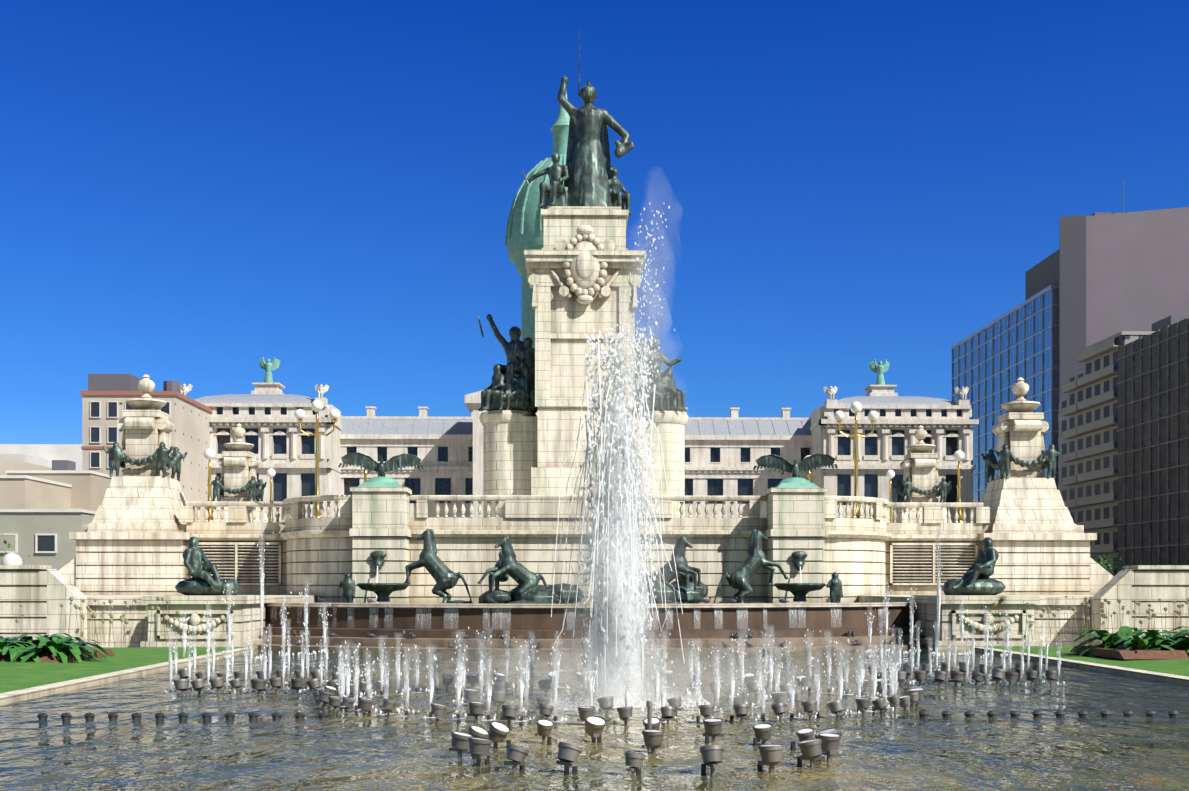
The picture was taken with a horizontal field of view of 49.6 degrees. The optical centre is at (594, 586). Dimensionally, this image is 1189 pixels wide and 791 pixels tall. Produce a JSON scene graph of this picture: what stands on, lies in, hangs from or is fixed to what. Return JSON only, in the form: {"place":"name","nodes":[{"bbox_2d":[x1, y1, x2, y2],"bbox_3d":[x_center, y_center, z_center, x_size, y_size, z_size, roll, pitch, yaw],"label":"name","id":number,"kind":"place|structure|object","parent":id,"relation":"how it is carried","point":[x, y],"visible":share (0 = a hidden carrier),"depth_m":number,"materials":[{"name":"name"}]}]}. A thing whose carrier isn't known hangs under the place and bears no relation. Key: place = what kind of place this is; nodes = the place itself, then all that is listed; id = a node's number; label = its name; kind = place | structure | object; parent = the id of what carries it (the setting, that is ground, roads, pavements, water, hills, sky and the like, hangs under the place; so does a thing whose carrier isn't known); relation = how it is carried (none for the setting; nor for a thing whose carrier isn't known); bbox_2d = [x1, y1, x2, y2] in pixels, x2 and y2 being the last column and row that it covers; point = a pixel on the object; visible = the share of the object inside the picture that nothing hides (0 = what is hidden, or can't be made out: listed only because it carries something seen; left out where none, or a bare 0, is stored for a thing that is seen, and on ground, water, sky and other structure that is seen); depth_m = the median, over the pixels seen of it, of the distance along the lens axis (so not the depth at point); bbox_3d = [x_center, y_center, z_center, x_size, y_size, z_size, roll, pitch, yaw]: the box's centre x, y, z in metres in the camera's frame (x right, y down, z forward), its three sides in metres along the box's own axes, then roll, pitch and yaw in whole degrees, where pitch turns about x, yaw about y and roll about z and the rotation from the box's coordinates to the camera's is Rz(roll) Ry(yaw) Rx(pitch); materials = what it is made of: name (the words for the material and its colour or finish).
{"place":"outdoors","nodes":[
{"label":"outdoors","id":0,"kind":"place"},
{"bbox_2d":[38,402,168,550],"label":"window glass","id":1,"kind":"object","parent":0,"point":[46,542],"visible":0.1,"depth_m":148.47,"materials":[{"name":"glass"}]},
{"bbox_2d":[259,357,889,384],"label":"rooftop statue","id":2,"kind":"object","parent":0,"point":[268,367],"visible":0.98,"depth_m":173.91,"materials":[{"name":"green metal"}]},
{"bbox_2d":[479,206,688,517],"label":"pedestal","id":3,"kind":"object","parent":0,"point":[510,452],"depth_m":74.38,"materials":[{"name":"beige stone"}]},
{"bbox_2d":[522,75,634,215],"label":"republic group","id":4,"kind":"object","parent":3,"relation":"on","point":[586,174],"visible":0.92,"depth_m":75.89,"materials":[{"name":"green metal"}]},
{"bbox_2d":[578,30,579,96],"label":"statue rod","id":5,"kind":"object","parent":4,"relation":"attached to","point":[579,67],"visible":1,"depth_m":76.42,"materials":[{"name":"brown metal"}]},
{"bbox_2d":[477,314,686,412],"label":"statues","id":6,"kind":"object","parent":3,"relation":"attached to","point":[504,390],"visible":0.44,"depth_m":75.53,"materials":[{"name":"green metal"}]},
{"bbox_2d":[550,225,619,303],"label":"cartouche","id":7,"kind":"object","parent":3,"relation":"attached to","point":[584,274],"visible":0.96,"depth_m":73.44,"materials":[{"name":"stone"}]},
{"bbox_2d":[538,287,631,466],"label":"stone panel","id":8,"kind":"object","parent":3,"relation":"in","point":[558,429],"visible":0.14,"depth_m":74.02,"materials":[{"name":"beige stone"}]},
{"bbox_2d":[187,537,981,603],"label":"terrace wall","id":9,"kind":"structure","parent":0,"point":[324,565],"depth_m":61.38,"materials":[{"name":"beige stone"}]},
{"bbox_2d":[179,495,989,540],"bbox_3d":[-0.325,-3.302,63.674,41.500,2.000,5.470,0,0,-1],"label":"balustrade","id":10,"kind":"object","parent":9,"relation":"on","point":[523,513],"depth_m":61.34,"materials":[{"name":"beige stone"}]},
{"bbox_2d":[263,607,918,638],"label":"cascade wall","id":11,"kind":"structure","parent":0,"point":[538,622],"depth_m":47.15,"materials":[{"name":"brown stone"}]},
{"bbox_2d":[265,602,915,608],"bbox_3d":[-0.005,0.823,49.142,27.190,0.350,6.059,0,0,-1],"label":"basin rim","id":12,"kind":"object","parent":11,"relation":"on","point":[558,606],"visible":0.52,"depth_m":47.33,"materials":[{"name":"stone"}]},
{"bbox_2d":[0,648,1188,790],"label":"pool water","id":13,"kind":"structure","parent":0,"point":[901,749],"depth_m":19.59,"materials":[{"name":"liquid"}]},
{"bbox_2d":[37,683,1178,774],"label":"fountain nozzles","id":14,"kind":"object","parent":13,"relation":"in","point":[325,715],"visible":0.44,"depth_m":22.44,"materials":[{"name":"grey metal"}]},
{"bbox_2d":[174,662,1057,776],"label":"fountain spotlights","id":15,"kind":"object","parent":13,"relation":"in","point":[569,754],"visible":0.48,"depth_m":22.20,"materials":[{"name":"black metal"}]},
{"bbox_2d":[315,670,921,753],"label":"fountain light lenses","id":16,"kind":"object","parent":15,"relation":"attached to","point":[592,720],"visible":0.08,"depth_m":18.89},
{"bbox_2d":[0,0,1188,443],"label":"sky","id":17,"kind":"structure","parent":0,"point":[195,193],"materials":[{"name":"blue"}]},
{"bbox_2d":[167,167,1061,722],"bbox_3d":[0.445,-3.009,36.251,26.876,10.655,29.353,0,0,-1],"label":"fountain spray","id":18,"kind":"object","parent":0,"point":[627,661],"visible":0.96,"depth_m":25.34,"materials":[{"name":"liquid"}]},
{"bbox_2d":[165,202,1064,723],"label":"fountain droplets","id":19,"kind":"object","parent":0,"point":[589,470],"visible":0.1,"depth_m":25.51},
{"bbox_2d":[953,289,1058,513],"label":"glass tower","id":20,"kind":"structure","parent":0,"point":[1038,349],"depth_m":220.40,"materials":[{"name":"blue glass"}]},
{"bbox_2d":[951,285,1058,509],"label":"glass tower grid","id":21,"kind":"object","parent":20,"relation":"attached to","point":[1016,308],"visible":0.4,"depth_m":222.02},
{"bbox_3d":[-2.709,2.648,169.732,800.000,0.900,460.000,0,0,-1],"label":"plaza","id":22,"kind":"structure","parent":0,"visible":0},
{"bbox_2d":[0,534,30,558],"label":"tree","id":23,"kind":"object","parent":22,"relation":"on","point":[5,542],"visible":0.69,"depth_m":85.57,"materials":[{"name":"green plant"}]},
{"bbox_2d":[0,478,70,508],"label":"building","id":24,"kind":"structure","parent":22,"relation":"on","point":[20,493],"depth_m":110.25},
{"bbox_2d":[52,181,1188,469],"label":"roof clutter","id":25,"kind":"object","parent":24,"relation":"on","point":[112,381],"visible":0.33,"depth_m":153.52,"materials":[{"name":"grey"}]},
{"bbox_2d":[0,444,81,469],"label":"building","id":26,"kind":"structure","parent":22,"relation":"on","point":[45,455],"depth_m":197.92,"materials":[{"name":"white paint"}]},
{"bbox_2d":[0,512,94,570],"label":"building","id":27,"kind":"structure","parent":22,"relation":"on","point":[26,527],"depth_m":88.93,"materials":[{"name":"grey paint"}]},
{"bbox_2d":[7,473,111,510],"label":"building","id":28,"kind":"structure","parent":22,"relation":"on","point":[88,491],"depth_m":118.74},
{"bbox_2d":[59,557,77,586],"bbox_3d":[-30.775,0.448,74.692,9.000,3.900,20.000,0,0,-1],"label":"stair flank","id":29,"kind":"object","parent":22,"relation":"on","point":[67,571],"depth_m":64.79,"materials":[{"name":"stone"}]},
{"bbox_2d":[0,401,170,552],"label":"window frames","id":30,"kind":"structure","parent":22,"relation":"on","point":[46,481],"depth_m":116.21,"materials":[{"name":"white paint"}]},
{"bbox_2d":[0,395,210,521],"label":"building","id":31,"kind":"structure","parent":22,"relation":"on","point":[190,434],"depth_m":150.49,"materials":[{"name":"beige paint"}]},
{"bbox_2d":[80,391,211,448],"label":"roof ledge","id":32,"kind":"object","parent":31,"relation":"on","point":[183,397],"visible":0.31,"depth_m":148.45,"materials":[{"name":"brown"}]},
{"bbox_2d":[0,647,244,692],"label":"lawn","id":33,"kind":"structure","parent":22,"relation":"on","point":[18,675],"depth_m":33.95,"materials":[{"name":"green plant"}]},
{"bbox_2d":[69,374,190,539],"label":"stone pylon","id":34,"kind":"object","parent":22,"relation":"on","point":[143,502],"visible":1,"depth_m":65.99,"materials":[{"name":"stone"}]},
{"bbox_2d":[349,487,411,602],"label":"pier","id":35,"kind":"structure","parent":22,"relation":"on","point":[380,518],"depth_m":59.25,"materials":[{"name":"stone"}]},
{"bbox_2d":[358,477,401,486],"bbox_3d":[-9.950,-4.827,60.146,2.000,0.550,1.700,0,0,-1],"label":"pier cap","id":36,"kind":"object","parent":35,"relation":"on","point":[381,482],"visible":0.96,"depth_m":59.47,"materials":[{"name":"green metal"}]},
{"bbox_2d":[338,452,837,477],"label":"condors","id":37,"kind":"object","parent":35,"relation":"on","point":[404,460],"visible":1,"depth_m":60.42,"materials":[{"name":"green metal"}]},
{"bbox_2d":[82,524,1083,585],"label":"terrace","id":38,"kind":"structure","parent":22,"relation":"on","point":[182,528],"depth_m":65.69,"materials":[{"name":"beige stone"}]},
{"bbox_2d":[76,539,186,594],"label":"stone wall","id":39,"kind":"structure","parent":38,"relation":"attached to","point":[130,567],"depth_m":64.76,"materials":[{"name":"stone"}]},
{"bbox_2d":[191,542,281,584],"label":"louvre","id":40,"kind":"object","parent":38,"relation":"attached to","point":[236,562],"visible":0.6,"depth_m":65.52,"materials":[{"name":"stone"}]},
{"bbox_2d":[198,545,278,582],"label":"vent slats","id":41,"kind":"object","parent":38,"relation":"attached to","point":[244,561],"depth_m":65.59,"materials":[{"name":"brown"}]},
{"bbox_2d":[215,424,267,521],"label":"stone pylon","id":42,"kind":"object","parent":38,"relation":"on","point":[239,463],"visible":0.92,"depth_m":87.09,"materials":[{"name":"stone"}]},
{"bbox_2d":[103,442,1061,502],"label":"putti","id":43,"kind":"object","parent":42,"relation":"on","point":[119,458],"visible":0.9,"depth_m":68.07,"materials":[{"name":"green metal"}]},
{"bbox_2d":[204,412,962,522],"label":"lamp posts","id":44,"kind":"object","parent":38,"relation":"on","point":[317,492],"visible":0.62,"depth_m":63.79,"materials":[{"name":"gold metal"}]},
{"bbox_2d":[204,400,964,477],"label":"lamp globes","id":45,"kind":"object","parent":44,"relation":"on","point":[334,414],"visible":0.77,"depth_m":63.66,"materials":[{"name":"white glass"}]},
{"bbox_2d":[889,543,977,584],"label":"louvre","id":46,"kind":"object","parent":38,"relation":"attached to","point":[891,566],"visible":0.77,"depth_m":66.30,"materials":[{"name":"stone"}]},
{"bbox_2d":[893,545,974,582],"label":"louvre back","id":47,"kind":"object","parent":38,"relation":"attached to","point":[930,561],"visible":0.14,"depth_m":66.36,"materials":[{"name":"brown"}]},
{"bbox_2d":[982,540,1089,594],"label":"stone wall","id":48,"kind":"structure","parent":38,"relation":"attached to","point":[1041,567],"depth_m":65.78,"materials":[{"name":"stone"}]},
{"bbox_2d":[973,377,1096,539],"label":"stone pedestal","id":49,"kind":"object","parent":48,"relation":"on","point":[1024,503],"visible":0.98,"depth_m":67.02,"materials":[{"name":"stone"}]},
{"bbox_2d":[201,383,978,522],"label":"palace building","id":50,"kind":"structure","parent":22,"relation":"on","point":[729,468],"depth_m":166.13,"materials":[{"name":"beige stone"}]},
{"bbox_2d":[505,91,569,348],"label":"congress dome","id":51,"kind":"structure","parent":50,"relation":"on","point":[524,228],"depth_m":195.43,"materials":[{"name":"green metal"}]},
{"bbox_2d":[180,384,968,399],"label":"congress acroteria","id":52,"kind":"object","parent":50,"relation":"on","point":[830,392],"visible":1,"depth_m":165.50,"materials":[{"name":"beige stone"}]},
{"bbox_2d":[194,394,955,434],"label":"roof","id":53,"kind":"structure","parent":50,"relation":"on","point":[465,426],"depth_m":172.36,"materials":[{"name":"grey metal"}]},
{"bbox_2d":[0,565,1188,647],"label":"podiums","id":54,"kind":"object","parent":22,"relation":"on","point":[41,593],"visible":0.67,"depth_m":49.84,"materials":[{"name":"stone"}]},
{"bbox_2d":[1,553,22,564],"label":"stone ball","id":55,"kind":"object","parent":54,"relation":"on","point":[11,559],"visible":0.85,"depth_m":49.07,"materials":[{"name":"white stone"}]},
{"bbox_2d":[0,646,1188,662],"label":"soil beds","id":56,"kind":"object","parent":22,"relation":"on","point":[1121,653],"visible":0.48,"depth_m":37.19,"materials":[{"name":"brown soil"}]},
{"bbox_2d":[0,626,1188,662],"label":"strap plants","id":57,"kind":"object","parent":56,"relation":"on","point":[58,646],"visible":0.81,"depth_m":37.65,"materials":[{"name":"green plant"}]},
{"bbox_2d":[764,488,827,602],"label":"pier","id":58,"kind":"structure","parent":22,"relation":"on","point":[795,519],"depth_m":59.68,"materials":[{"name":"stone"}]},
{"bbox_2d":[775,477,818,487],"bbox_3d":[9.446,-4.827,60.573,2.000,0.550,1.700,0,0,-1],"label":"pier cap","id":59,"kind":"object","parent":58,"relation":"on","point":[795,482],"visible":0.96,"depth_m":59.89,"materials":[{"name":"green metal"}]},
{"bbox_2d":[892,425,951,522],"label":"pylon top","id":60,"kind":"object","parent":22,"relation":"on","point":[920,464],"visible":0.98,"depth_m":88.12,"materials":[{"name":"stone"}]},
{"bbox_2d":[1025,214,1085,401],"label":"building","id":61,"kind":"structure","parent":22,"relation":"on","point":[1042,275],"depth_m":190.32,"materials":[{"name":"grey concrete"}]},
{"bbox_2d":[980,646,1188,676],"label":"lawn","id":62,"kind":"structure","parent":22,"relation":"on","point":[1180,667],"depth_m":36.73,"materials":[{"name":"green plant"}]},
{"bbox_2d":[15,596,1188,651],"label":"dry stalks","id":63,"kind":"object","parent":62,"relation":"on","point":[126,621],"visible":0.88,"depth_m":45.20,"materials":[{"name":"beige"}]},
{"bbox_2d":[1088,558,1113,594],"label":"stair flank","id":64,"kind":"object","parent":22,"relation":"on","point":[1100,577],"visible":0.04,"depth_m":65.93,"materials":[{"name":"stone"}]},
{"bbox_2d":[1058,335,1146,575],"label":"apartment building","id":65,"kind":"structure","parent":22,"relation":"on","point":[1093,488],"depth_m":155.80,"materials":[{"name":"grey concrete"}]},
{"bbox_2d":[1062,331,1155,575],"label":"apartment balconies","id":66,"kind":"object","parent":65,"relation":"on","point":[1097,349],"visible":0.79,"depth_m":153.71,"materials":[{"name":"grey concrete"}]},
{"bbox_2d":[1088,552,1124,571],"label":"tree","id":67,"kind":"object","parent":22,"relation":"on","point":[1105,561],"depth_m":100.16,"materials":[{"name":"green plant"}]},
{"bbox_2d":[1059,207,1188,402],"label":"grey tower","id":68,"kind":"structure","parent":22,"relation":"on","point":[1137,271],"depth_m":187.89,"materials":[{"name":"grey concrete"}]},
{"bbox_2d":[1116,317,1188,572],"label":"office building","id":69,"kind":"structure","parent":22,"relation":"on","point":[1168,468],"depth_m":137.06,"materials":[{"name":"glass"}]},
{"bbox_2d":[1118,318,1186,571],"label":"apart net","id":70,"kind":"object","parent":69,"relation":"attached to","point":[1173,447],"visible":0.5,"depth_m":138.66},
{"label":"upper water","id":71,"kind":"structure","parent":22,"relation":"on","visible":0},
{"bbox_2d":[339,529,842,603],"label":"horse statues","id":72,"kind":"object","parent":71,"relation":"in","point":[528,589],"visible":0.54,"depth_m":55.19,"materials":[{"name":"green metal"}]},
{"label":"ground","id":73,"kind":"structure","parent":0,"visible":0},
{"bbox_2d":[140,595,269,648],"bbox_3d":[-14.437,1.723,48.145,3.800,2.750,3.800,0,0,-1],"label":"pedestal","id":74,"kind":"object","parent":73,"relation":"on","point":[245,608],"visible":0.56,"depth_m":46.44,"materials":[{"name":"stone"}]},
{"bbox_2d":[157,610,232,638],"bbox_3d":[-14.398,1.388,46.375,2.700,1.020,0.200,0,0,-1],"label":"relief panel","id":75,"kind":"object","parent":74,"relation":"attached to","point":[194,618],"visible":0.71,"depth_m":46.33,"materials":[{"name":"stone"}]},
{"bbox_2d":[175,537,239,594],"bbox_3d":[-14.550,-0.681,48.213,2.293,2.349,1.814,0,0,22],"label":"statue","id":76,"kind":"object","parent":74,"relation":"on","point":[201,581],"visible":0.85,"depth_m":47.84,"materials":[{"name":"green metal"}]},
{"bbox_2d":[258,634,925,652],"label":"cascade steps","id":77,"kind":"structure","parent":73,"relation":"on","point":[441,644],"depth_m":46.04,"materials":[{"name":"brown stone"}]},
{"bbox_2d":[268,597,897,647],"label":"pigeons","id":78,"kind":"object","parent":77,"relation":"on","point":[736,635],"visible":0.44,"depth_m":46.83,"materials":[{"name":"grey"}]},
{"bbox_2d":[0,647,1188,705],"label":"pool kerb","id":79,"kind":"structure","parent":73,"relation":"on","point":[36,692],"depth_m":32.45,"materials":[{"name":"stone"}]},
{"bbox_2d":[912,595,1040,649],"bbox_3d":[14.356,1.723,48.778,3.800,2.750,3.800,0,0,-1],"label":"pedestal","id":80,"kind":"object","parent":73,"relation":"on","point":[926,612],"visible":0.48,"depth_m":47.08,"materials":[{"name":"stone"}]},
{"bbox_2d":[943,537,1005,594],"bbox_3d":[14.433,-0.681,48.857,2.434,2.349,1.750,0,0,-1],"label":"statue","id":81,"kind":"object","parent":80,"relation":"on","point":[975,579],"visible":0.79,"depth_m":48.45,"materials":[{"name":"green metal"}]},
{"bbox_2d":[951,610,1025,637],"bbox_3d":[14.395,1.388,47.009,2.700,1.020,0.200,0,0,-1],"label":"relief panel","id":82,"kind":"object","parent":80,"relation":"attached to","point":[979,627],"visible":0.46,"depth_m":46.97,"materials":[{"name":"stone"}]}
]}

